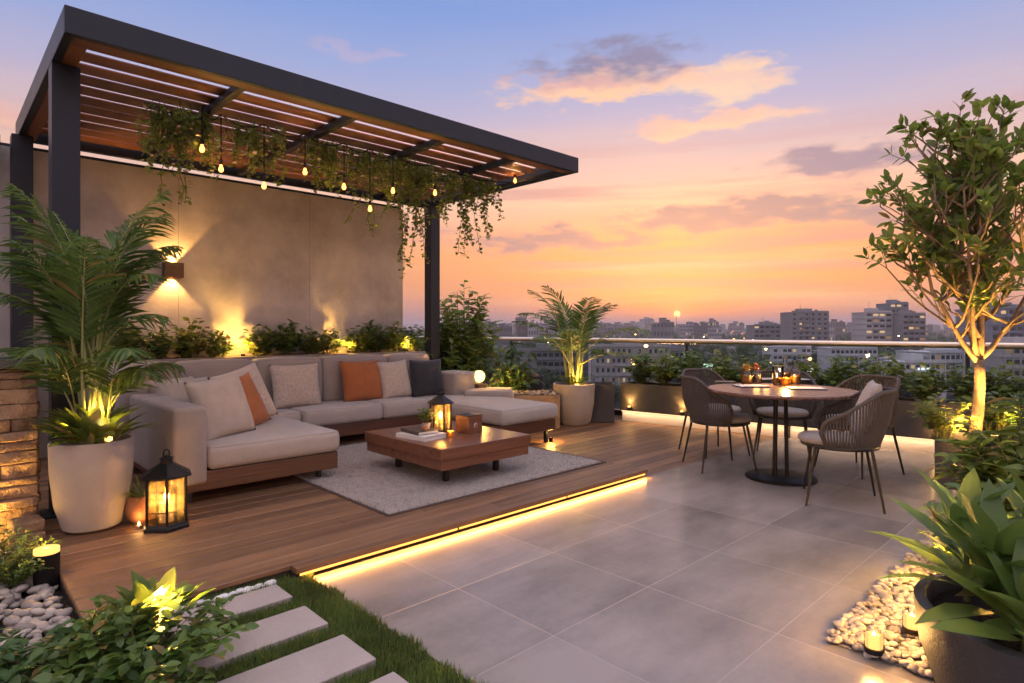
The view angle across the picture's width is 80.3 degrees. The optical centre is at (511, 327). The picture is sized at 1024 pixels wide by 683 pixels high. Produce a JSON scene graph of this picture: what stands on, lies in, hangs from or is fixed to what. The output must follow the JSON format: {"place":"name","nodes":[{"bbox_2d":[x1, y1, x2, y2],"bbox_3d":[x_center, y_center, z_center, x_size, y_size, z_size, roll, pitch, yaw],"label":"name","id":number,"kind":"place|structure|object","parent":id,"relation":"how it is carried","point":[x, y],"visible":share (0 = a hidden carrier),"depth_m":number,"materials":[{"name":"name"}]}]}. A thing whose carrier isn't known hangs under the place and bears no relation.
{"place":"outdoors","nodes":[
{"label":"outdoors","id":0,"kind":"place"},
{"bbox_2d":[7,514,44,534],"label":"stone block","id":1,"kind":"structure","parent":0,"point":[34,522],"depth_m":3.57,"materials":[{"name":"brown stone"}]},
{"bbox_2d":[0,0,1023,329],"label":"sky","id":2,"kind":"structure","parent":0,"point":[727,152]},
{"bbox_2d":[583,338,987,408],"bbox_3d":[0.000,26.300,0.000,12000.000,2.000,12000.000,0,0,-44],"label":"ground","id":3,"kind":"structure","parent":0,"point":[617,404],"depth_m":217.83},
{"bbox_2d":[517,343,576,381],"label":"building","id":4,"kind":"structure","parent":3,"relation":"on","point":[551,359],"depth_m":259.90,"materials":[{"name":"grey concrete"}]},
{"bbox_2d":[588,342,669,389],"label":"building","id":5,"kind":"structure","parent":3,"relation":"on","point":[611,367],"depth_m":231.90,"materials":[{"name":"concrete"}]},
{"bbox_2d":[652,318,673,343],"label":"building","id":6,"kind":"structure","parent":3,"relation":"on","point":[663,328],"depth_m":565.14,"materials":[{"name":"grey concrete"}]},
{"bbox_2d":[403,328,955,373],"bbox_3d":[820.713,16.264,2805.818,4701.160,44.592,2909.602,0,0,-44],"label":"woods","id":7,"kind":"object","parent":3,"relation":"on","point":[748,351],"visible":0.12,"depth_m":454.51,"materials":[{"name":"green plant"}]},
{"bbox_2d":[746,316,779,345],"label":"building","id":8,"kind":"structure","parent":3,"relation":"on","point":[762,330],"depth_m":480.00,"materials":[{"name":"grey concrete"}]},
{"bbox_2d":[762,334,810,373],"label":"building","id":9,"kind":"structure","parent":3,"relation":"on","point":[778,353],"depth_m":329.90,"materials":[{"name":"white concrete"}]},
{"bbox_2d":[780,309,828,348],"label":"building","id":10,"kind":"structure","parent":3,"relation":"on","point":[803,324],"depth_m":430.00,"materials":[{"name":"grey concrete"}]},
{"bbox_2d":[817,346,877,377],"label":"building","id":11,"kind":"structure","parent":3,"relation":"on","point":[847,352],"depth_m":310.00,"materials":[{"name":"white concrete"}]},
{"bbox_2d":[851,308,892,355],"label":"building","id":12,"kind":"structure","parent":3,"relation":"on","point":[872,324],"depth_m":380.00,"materials":[{"name":"concrete"}]},
{"bbox_2d":[893,303,925,349],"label":"building","id":13,"kind":"structure","parent":3,"relation":"on","point":[909,325],"depth_m":370.00,"materials":[{"name":"grey concrete"}]},
{"bbox_2d":[880,353,946,399],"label":"building","id":14,"kind":"structure","parent":3,"relation":"on","point":[909,360],"depth_m":214.90,"materials":[{"name":"white concrete"}]},
{"bbox_2d":[896,334,961,390],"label":"building","id":15,"kind":"structure","parent":3,"relation":"on","point":[952,356],"depth_m":239.56,"materials":[{"name":"white concrete"}]},
{"bbox_2d":[955,302,1023,349],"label":"building","id":16,"kind":"structure","parent":3,"relation":"on","point":[993,328],"depth_m":250.00,"materials":[{"name":"grey concrete"}]},
{"bbox_2d":[961,330,1023,397],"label":"building","id":17,"kind":"structure","parent":3,"relation":"on","point":[997,358],"depth_m":211.50,"materials":[{"name":"concrete"}]},
{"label":"rooftop slab","id":18,"kind":"structure","parent":3,"relation":"on","visible":0},
{"bbox_2d":[0,546,74,645],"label":"planting bed","id":19,"kind":"object","parent":18,"relation":"on","point":[24,595],"depth_m":2.91,"materials":[{"name":"stone"}]},
{"bbox_2d":[0,355,45,542],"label":"stone pillar","id":20,"kind":"structure","parent":19,"relation":"on","point":[20,470],"depth_m":3.67,"materials":[{"name":"stone"}]},
{"bbox_2d":[0,519,67,589],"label":"shrub","id":21,"kind":"object","parent":19,"relation":"on","point":[17,568],"visible":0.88,"depth_m":3.01,"materials":[{"name":"green plant"}]},
{"bbox_2d":[0,546,74,656],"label":"pebbles","id":22,"kind":"object","parent":19,"relation":"on","point":[32,614],"visible":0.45,"depth_m":2.71,"materials":[{"name":"white stone"}]},
{"bbox_2d":[33,544,59,586],"bbox_3d":[-2.338,1.207,3.050,0.110,0.206,0.110,0,0,-44],"label":"bollard light","id":23,"kind":"object","parent":22,"relation":"on","point":[49,554],"visible":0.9,"depth_m":3.02,"materials":[{"name":"black metal"}]},
{"bbox_2d":[0,624,83,682],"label":"bush","id":24,"kind":"object","parent":19,"relation":"on","point":[13,651],"visible":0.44,"depth_m":2.13,"materials":[{"name":"green plant"}]},
{"bbox_2d":[63,566,214,638],"bbox_3d":[-1.392,1.060,2.385,0.458,0.247,0.492,0,0,-15],"label":"broadleaf plant","id":25,"kind":"object","parent":19,"relation":"in","point":[143,588],"visible":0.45,"depth_m":2.34,"materials":[{"name":"green plant"}]},
{"bbox_2d":[161,572,489,682],"bbox_3d":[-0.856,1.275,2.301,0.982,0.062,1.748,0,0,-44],"label":"grass","id":26,"kind":"structure","parent":19,"relation":"on","point":[379,637],"depth_m":2.49,"materials":[{"name":"green plant"}]},
{"bbox_2d":[0,584,259,682],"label":"bush","id":27,"kind":"object","parent":26,"relation":"on","point":[114,656],"visible":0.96,"depth_m":2.10,"materials":[{"name":"green plant"}]},
{"bbox_2d":[123,664,215,682],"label":"bush","id":28,"kind":"object","parent":26,"relation":"on","point":[188,677],"visible":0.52,"depth_m":2.07,"materials":[{"name":"green plant"}]},
{"bbox_2d":[120,606,327,682],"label":"paving slab","id":29,"kind":"structure","parent":26,"relation":"on","point":[281,627],"depth_m":2.53,"materials":[{"name":"grey concrete"}]},
{"bbox_2d":[162,584,291,640],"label":"paving slab","id":30,"kind":"structure","parent":26,"relation":"on","point":[255,600],"depth_m":2.82,"materials":[{"name":"grey concrete"}]},
{"bbox_2d":[216,634,375,682],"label":"paving slab","id":31,"kind":"structure","parent":26,"relation":"on","point":[322,662],"depth_m":2.29,"materials":[{"name":"grey concrete"}]},
{"bbox_2d":[0,142,402,457],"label":"concrete wall","id":32,"kind":"structure","parent":18,"relation":"on","point":[269,257],"depth_m":7.09,"materials":[{"name":"paint"}]},
{"bbox_2d":[41,476,641,619],"bbox_3d":[-1.785,1.425,5.458,4.030,0.310,4.245,0,0,-44],"label":"deck base","id":33,"kind":"object","parent":18,"relation":"on","point":[76,616],"visible":0.07,"depth_m":3.47,"materials":[{"name":"brown wood"}]},
{"bbox_2d":[38,433,647,617],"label":"deck","id":34,"kind":"structure","parent":33,"relation":"on","point":[231,536],"depth_m":3.70,"materials":[{"name":"brown wood"}]},
{"bbox_2d":[0,183,189,533],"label":"potted palm","id":35,"kind":"object","parent":34,"relation":"on","point":[90,465],"visible":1,"depth_m":3.64,"materials":[{"name":"plant"}]},
{"bbox_2d":[121,474,181,524],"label":"potted plant","id":36,"kind":"object","parent":34,"relation":"on","point":[134,509],"visible":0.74,"depth_m":3.81,"materials":[{"name":"green plant"}]},
{"bbox_2d":[141,449,191,533],"bbox_3d":[-2.152,0.997,3.781,0.270,0.487,0.312,0,0,29],"label":"lantern","id":37,"kind":"object","parent":34,"relation":"on","point":[166,469],"visible":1,"depth_m":3.73,"materials":[{"name":"black metal"}]},
{"bbox_2d":[83,350,425,400],"bbox_3d":[-2.789,0.807,7.107,4.000,0.985,0.465,0,0,-44],"label":"raised planting bed","id":38,"kind":"object","parent":34,"relation":"on","point":[177,359],"visible":0.11,"depth_m":6.91,"materials":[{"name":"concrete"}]},
{"bbox_2d":[134,326,174,359],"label":"shrub","id":39,"kind":"object","parent":38,"relation":"on","point":[160,350],"visible":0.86,"depth_m":6.24,"materials":[{"name":"green plant"}]},
{"bbox_2d":[162,317,213,358],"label":"shrub","id":40,"kind":"object","parent":38,"relation":"on","point":[188,345],"visible":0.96,"depth_m":6.44,"materials":[{"name":"green plant"}]},
{"bbox_2d":[201,329,237,357],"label":"shrub","id":41,"kind":"object","parent":38,"relation":"on","point":[219,350],"visible":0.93,"depth_m":6.67,"materials":[{"name":"green plant"}]},
{"bbox_2d":[241,323,282,355],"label":"shrub","id":42,"kind":"object","parent":38,"relation":"on","point":[264,342],"visible":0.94,"depth_m":6.97,"materials":[{"name":"green plant"}]},
{"bbox_2d":[265,319,303,354],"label":"shrub","id":43,"kind":"object","parent":38,"relation":"on","point":[289,344],"visible":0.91,"depth_m":7.17,"materials":[{"name":"green plant"}]},
{"bbox_2d":[296,326,329,354],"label":"shrub","id":44,"kind":"object","parent":38,"relation":"on","point":[308,347],"visible":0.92,"depth_m":7.39,"materials":[{"name":"green plant"}]},
{"bbox_2d":[342,324,377,352],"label":"shrub","id":45,"kind":"object","parent":38,"relation":"on","point":[352,345],"visible":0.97,"depth_m":7.85,"materials":[{"name":"green plant"}]},
{"bbox_2d":[359,319,391,352],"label":"shrub","id":46,"kind":"object","parent":38,"relation":"on","point":[378,344],"visible":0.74,"depth_m":8.04,"materials":[{"name":"green plant"}]},
{"bbox_2d":[380,320,410,351],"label":"shrub","id":47,"kind":"object","parent":38,"relation":"on","point":[393,342],"visible":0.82,"depth_m":8.20,"materials":[{"name":"green plant"}]},
{"bbox_2d":[10,4,577,519],"bbox_3d":[-1.976,-0.307,6.221,4.790,3.215,2.880,0,0,-44],"label":"pergola","id":48,"kind":"object","parent":34,"relation":"on","point":[56,106],"visible":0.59,"depth_m":5.13,"materials":[{"name":"grey metal"}]},
{"bbox_2d":[134,99,224,205],"bbox_3d":[-2.679,-1.383,4.905,0.626,0.854,0.460,0,0,-30],"label":"hanging vine","id":49,"kind":"object","parent":48,"relation":"hanging from","point":[190,125],"visible":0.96,"depth_m":4.84,"materials":[{"name":"green plant"}]},
{"bbox_2d":[214,118,288,186],"bbox_3d":[-2.259,-1.523,5.305,0.590,0.575,0.530,0,0,-44],"label":"hanging vine","id":50,"kind":"object","parent":48,"relation":"hanging from","point":[255,147],"visible":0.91,"depth_m":5.31,"materials":[{"name":"green plant"}]},
{"bbox_2d":[292,136,381,236],"bbox_3d":[-1.650,-1.355,5.903,0.938,0.895,0.404,0,0,-44],"label":"hanging vine","id":51,"kind":"object","parent":48,"relation":"hanging from","point":[331,157],"visible":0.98,"depth_m":5.83,"materials":[{"name":"green plant"}]},
{"bbox_2d":[199,110,516,211],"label":"string lights","id":52,"kind":"object","parent":48,"relation":"hanging from","point":[220,168],"visible":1,"depth_m":5.43,"materials":[{"name":"yellow glass"}]},
{"bbox_2d":[365,148,448,278],"bbox_3d":[-1.119,-1.169,6.415,0.895,1.283,0.434,0,0,-44],"label":"hanging vine","id":53,"kind":"object","parent":48,"relation":"hanging from","point":[401,168],"visible":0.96,"depth_m":6.40,"materials":[{"name":"green plant"}]},
{"bbox_2d":[428,167,504,258],"bbox_3d":[-0.562,-1.295,6.957,0.954,1.030,0.511,0,0,-44],"label":"hanging vine","id":54,"kind":"object","parent":48,"relation":"hanging from","point":[470,184],"visible":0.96,"depth_m":6.99,"materials":[{"name":"green plant"}]},
{"bbox_2d":[102,352,557,503],"bbox_3d":[-1.674,0.807,6.281,4.050,0.985,2.251,0,0,-44],"label":"sectional sofa","id":55,"kind":"object","parent":34,"relation":"on","point":[285,442],"visible":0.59,"depth_m":5.06,"materials":[{"name":"beige fabric"}]},
{"bbox_2d":[154,376,207,401],"bbox_3d":[-2.730,0.640,5.166,0.294,0.415,0.551,0,0,18],"label":"cushion","id":56,"kind":"object","parent":55,"relation":"on","point":[176,391],"visible":0.22,"depth_m":4.99,"materials":[{"name":"beige fabric"}]},
{"bbox_2d":[183,373,255,440],"bbox_3d":[-2.273,0.620,4.746,0.254,0.504,0.526,0,0,23],"label":"cushion","id":57,"kind":"object","parent":55,"relation":"on","point":[223,402],"visible":0.88,"depth_m":4.67,"materials":[{"name":"beige fabric"}]},
{"bbox_2d":[207,362,277,415],"bbox_3d":[-2.352,0.605,5.335,0.241,0.593,0.634,0,0,19],"label":"cushion","id":58,"kind":"object","parent":55,"relation":"on","point":[253,371],"visible":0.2,"depth_m":5.45,"materials":[{"name":"beige fabric"}]},
{"bbox_2d":[239,372,270,425],"bbox_3d":[-2.279,0.645,5.085,0.217,0.531,0.570,0,0,20],"label":"cushion","id":59,"kind":"object","parent":55,"relation":"on","point":[259,412],"visible":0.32,"depth_m":5.17,"materials":[{"name":"orange fabric"}]},
{"bbox_2d":[269,363,321,408],"bbox_3d":[-2.312,0.620,6.507,0.550,0.470,0.212,0,0,-44],"label":"cushion","id":60,"kind":"object","parent":55,"relation":"on","point":[295,385],"visible":0.98,"depth_m":6.43,"materials":[{"name":"beige fabric"}]},
{"bbox_2d":[339,359,381,401],"bbox_3d":[-1.747,0.615,7.074,0.528,0.480,0.212,0,0,-44],"label":"cushion","id":61,"kind":"object","parent":55,"relation":"on","point":[361,380],"visible":0.98,"depth_m":6.99,"materials":[{"name":"orange fabric"}]},
{"bbox_2d":[376,359,411,397],"bbox_3d":[-1.424,0.625,7.359,0.195,0.474,0.476,0,0,39],"label":"cushion","id":62,"kind":"object","parent":55,"relation":"on","point":[394,377],"visible":0.98,"depth_m":7.28,"materials":[{"name":"beige fabric"}]},
{"bbox_2d":[409,359,443,396],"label":"cushion","id":63,"kind":"object","parent":55,"relation":"on","point":[426,377],"visible":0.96,"depth_m":7.55,"materials":[{"name":"grey fabric"}]},
{"bbox_2d":[291,442,605,516],"bbox_3d":[-0.793,1.225,5.644,2.324,0.028,2.374,0,0,-44],"label":"rug","id":64,"kind":"object","parent":34,"relation":"on","point":[360,474],"visible":0.51,"depth_m":4.97,"materials":[{"name":"fabric"}]},
{"bbox_2d":[365,420,530,481],"bbox_3d":[-0.571,1.072,5.296,0.960,0.314,1.120,0,0,-44],"label":"coffee table","id":65,"kind":"object","parent":64,"relation":"on","point":[446,454],"visible":0.83,"depth_m":4.95,"materials":[{"name":"brown wood"}]},
{"bbox_2d":[427,388,453,434],"bbox_3d":[-0.621,0.717,5.276,0.204,0.397,0.235,0,0,35],"label":"lantern","id":66,"kind":"object","parent":65,"relation":"on","point":[440,398],"visible":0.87,"depth_m":5.25,"materials":[{"name":"black metal"}]},
{"bbox_2d":[456,412,481,433],"bbox_3d":[-0.378,0.837,5.341,0.170,0.157,0.169,0,0,43],"label":"wooden box","id":67,"kind":"object","parent":65,"relation":"on","point":[469,423],"visible":1,"depth_m":5.29,"materials":[{"name":"brown wood"}]},
{"bbox_2d":[296,473,645,576],"bbox_3d":[0.027,1.280,4.238,3.162,0.026,0.022,0,0,-44],"label":"led strip light","id":68,"kind":"object","parent":34,"relation":"attached to","point":[373,553],"visible":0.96,"depth_m":3.82,"materials":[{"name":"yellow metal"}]},
{"bbox_2d":[314,437,957,682],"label":"tile floor","id":69,"kind":"structure","parent":18,"relation":"on","point":[722,568],"depth_m":3.16,"materials":[{"name":"grey tile"}]},
{"bbox_2d":[680,374,756,473],"bbox_3d":[1.898,0.871,5.676,0.658,0.861,0.638,0,0,-4],"label":"dining chair","id":70,"kind":"object","parent":69,"relation":"on","point":[698,404],"visible":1,"depth_m":5.47,"materials":[{"name":"wicker"}]},
{"bbox_2d":[749,370,816,461],"bbox_3d":[2.726,0.871,6.120,0.641,0.862,0.659,0,0,25],"label":"dining chair","id":71,"kind":"object","parent":69,"relation":"on","point":[804,413],"visible":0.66,"depth_m":6.07,"materials":[{"name":"brown metal"}]},
{"bbox_2d":[707,383,858,486],"bbox_3d":[2.329,0.915,5.261,1.220,0.770,1.220,0,0,-44],"label":"dining table","id":72,"kind":"object","parent":69,"relation":"on","point":[774,475],"visible":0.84,"depth_m":5.17,"materials":[{"name":"brown wood"}]},
{"bbox_2d":[798,386,897,513],"bbox_3d":[2.510,0.871,4.561,0.659,0.862,0.641,0,0,24],"label":"dining chair","id":73,"kind":"object","parent":69,"relation":"on","point":[824,436],"visible":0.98,"depth_m":4.33,"materials":[{"name":"wicker"}]},
{"bbox_2d":[851,380,882,438],"bbox_3d":[2.625,0.600,4.510,0.196,0.414,0.440,0,0,24],"label":"cushion","id":74,"kind":"object","parent":73,"relation":"on","point":[871,388],"visible":0.48,"depth_m":4.37,"materials":[{"name":"beige fabric"}]},
{"bbox_2d":[814,374,904,478],"bbox_3d":[3.190,0.871,5.547,0.659,0.862,0.641,0,0,-18],"label":"dining chair","id":75,"kind":"object","parent":69,"relation":"on","point":[894,382],"visible":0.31,"depth_m":5.67,"materials":[{"name":"grey wicker"}]},
{"bbox_2d":[832,535,936,678],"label":"pebble bed soil","id":76,"kind":"structure","parent":69,"relation":"on","point":[849,647],"depth_m":2.49,"materials":[{"name":"brown soil"}]},
{"bbox_2d":[825,532,941,677],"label":"pebbles","id":77,"kind":"object","parent":76,"relation":"on","point":[882,592],"visible":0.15,"depth_m":2.66,"materials":[{"name":"white stone"}]},
{"bbox_2d":[864,631,884,656],"bbox_3d":[1.430,1.238,2.398,0.072,0.085,0.072,0,0,-44],"label":"candle holder","id":78,"kind":"object","parent":77,"relation":"on","point":[873,643],"visible":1,"depth_m":2.38,"materials":[{"name":"yellow glass"}]},
{"bbox_2d":[922,397,1023,520],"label":"shrub","id":79,"kind":"object","parent":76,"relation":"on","point":[992,465],"visible":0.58,"depth_m":3.55,"materials":[{"name":"green plant"}]},
{"bbox_2d":[914,573,1023,682],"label":"round pot","id":80,"kind":"object","parent":69,"relation":"on","point":[952,657],"visible":0.45,"depth_m":2.00,"materials":[{"name":"concrete"}]},
{"bbox_2d":[861,465,1023,652],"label":"broadleaf plant","id":81,"kind":"object","parent":80,"relation":"on","point":[983,534],"visible":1,"depth_m":2.07,"materials":[{"name":"green plant"}]},
{"bbox_2d":[935,422,1018,489],"bbox_3d":[3.990,1.070,5.000,0.800,0.460,0.720,0,0,38],"label":"planter box","id":82,"kind":"object","parent":69,"relation":"on","point":[940,446],"visible":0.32,"depth_m":4.92,"materials":[{"name":"concrete"}]},
{"bbox_2d":[854,88,1023,433],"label":"tree","id":83,"kind":"object","parent":82,"relation":"on","point":[969,185],"visible":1,"depth_m":4.90,"materials":[{"name":"green plant"}]},
{"bbox_2d":[909,392,983,439],"bbox_3d":[3.475,0.713,4.922,0.504,0.378,0.511,0,0,-44],"label":"shrub","id":84,"kind":"object","parent":82,"relation":"in","point":[935,420],"visible":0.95,"depth_m":4.88,"materials":[{"name":"green plant"}]},
{"bbox_2d":[952,386,1023,429],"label":"shrub","id":85,"kind":"object","parent":82,"relation":"on","point":[1000,420],"visible":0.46,"depth_m":5.07,"materials":[{"name":"green plant"}]},
{"bbox_2d":[528,415,772,479],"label":"deck","id":86,"kind":"structure","parent":18,"relation":"on","point":[653,449],"depth_m":6.85,"materials":[{"name":"brown wood"}]},
{"bbox_2d":[418,280,506,384],"bbox_3d":[-0.759,0.215,9.313,1.567,1.876,1.384,0,0,-44],"label":"tall shrub","id":87,"kind":"object","parent":86,"relation":"on","point":[476,326],"visible":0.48,"depth_m":9.16,"materials":[{"name":"green plant"}]},
{"bbox_2d":[464,387,513,397],"bbox_3d":[-0.293,1.036,7.750,0.638,0.529,0.518,0,0,-2],"label":"bench","id":88,"kind":"object","parent":86,"relation":"on","point":[508,392],"visible":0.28,"depth_m":7.51,"materials":[{"name":"beige fabric"}]},
{"bbox_2d":[522,372,543,390],"bbox_3d":[0.272,0.964,8.700,0.380,0.671,0.380,0,0,-44],"label":"plant pot","id":89,"kind":"object","parent":86,"relation":"on","point":[536,386],"visible":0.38,"depth_m":8.54,"materials":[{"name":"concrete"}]},
{"bbox_2d":[477,343,545,390],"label":"leafy plant","id":90,"kind":"object","parent":89,"relation":"in","point":[513,374],"visible":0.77,"depth_m":8.41,"materials":[{"name":"green plant"}]},
{"bbox_2d":[513,389,559,429],"bbox_3d":[0.237,1.065,8.000,0.720,0.470,0.550,0,0,-4],"label":"stone planter","id":91,"kind":"object","parent":86,"relation":"on","point":[549,396],"visible":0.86,"depth_m":7.75,"materials":[{"name":"stone"}]},
{"bbox_2d":[510,285,650,425],"bbox_3d":[0.905,0.368,8.259,1.768,1.863,1.683,0,0,-18],"label":"potted palm","id":92,"kind":"object","parent":86,"relation":"on","point":[576,400],"visible":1,"depth_m":8.06,"materials":[{"name":"plant"}]},
{"bbox_2d":[581,382,613,422],"bbox_3d":[1.183,1.038,8.550,0.500,0.524,0.400,0,0,8],"label":"planter box","id":93,"kind":"object","parent":86,"relation":"on","point":[603,409],"visible":0.56,"depth_m":8.34,"materials":[{"name":"concrete"}]},
{"bbox_2d":[620,381,789,437],"bbox_3d":[2.501,1.035,7.978,2.194,0.530,0.420,0,0,39],"label":"planter box","id":94,"kind":"object","parent":86,"relation":"on","point":[654,402],"visible":0.41,"depth_m":8.11,"materials":[{"name":"concrete"}]},
{"bbox_2d":[623,350,657,383],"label":"shrub","id":95,"kind":"object","parent":94,"relation":"on","point":[642,376],"visible":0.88,"depth_m":8.52,"materials":[{"name":"green plant"}]},
{"bbox_2d":[643,347,681,385],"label":"shrub","id":96,"kind":"object","parent":94,"relation":"on","point":[661,373],"visible":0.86,"depth_m":8.22,"materials":[{"name":"green plant"}]},
{"bbox_2d":[666,349,709,381],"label":"shrub","id":97,"kind":"object","parent":94,"relation":"on","point":[691,360],"visible":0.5,"depth_m":8.00,"materials":[{"name":"green plant"}]},
{"bbox_2d":[704,349,740,383],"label":"shrub","id":98,"kind":"object","parent":94,"relation":"on","point":[720,368],"visible":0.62,"depth_m":7.82,"materials":[{"name":"green plant"}]},
{"bbox_2d":[678,368,749,458],"bbox_3d":[2.091,0.871,6.376,0.638,0.861,0.658,0,0,-18],"label":"dining chair","id":99,"kind":"object","parent":86,"relation":"on","point":[692,372],"visible":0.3,"depth_m":6.60,"materials":[{"name":"brown metal"}]},
{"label":"parapet base","id":100,"kind":"structure","parent":18,"relation":"on","visible":0},
{"bbox_2d":[403,336,1023,415],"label":"glass railing","id":101,"kind":"object","parent":100,"relation":"on","point":[811,343],"visible":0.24,"depth_m":7.55,"materials":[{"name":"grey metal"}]},
{"bbox_2d":[789,397,939,453],"bbox_3d":[3.933,1.035,6.830,1.424,0.530,0.420,0,0,39],"label":"planter box","id":102,"kind":"object","parent":100,"relation":"on","point":[911,433],"visible":0.34,"depth_m":6.42,"materials":[{"name":"concrete"}]},
{"bbox_2d":[819,354,876,390],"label":"shrub","id":103,"kind":"object","parent":102,"relation":"on","point":[837,373],"visible":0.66,"depth_m":6.94,"materials":[{"name":"green plant"}]},
{"bbox_2d":[855,352,914,393],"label":"shrub","id":104,"kind":"object","parent":102,"relation":"on","point":[892,370],"visible":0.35,"depth_m":6.67,"materials":[{"name":"green plant"}]},
{"bbox_2d":[900,362,953,401],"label":"shrub","id":105,"kind":"object","parent":102,"relation":"on","point":[925,387],"visible":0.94,"depth_m":6.40,"materials":[{"name":"green plant"}]},
{"bbox_2d":[940,400,1023,425],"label":"planter box","id":106,"kind":"object","parent":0,"point":[966,412],"visible":0.18,"depth_m":6.13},
{"bbox_2d":[940,364,999,404],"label":"shrub","id":107,"kind":"object","parent":106,"relation":"on","point":[965,389],"visible":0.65,"depth_m":6.22,"materials":[{"name":"green plant"}]},
{"bbox_2d":[985,361,1023,405],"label":"shrub","id":108,"kind":"object","parent":106,"relation":"on","point":[1008,388],"visible":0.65,"depth_m":6.05,"materials":[{"name":"green plant"}]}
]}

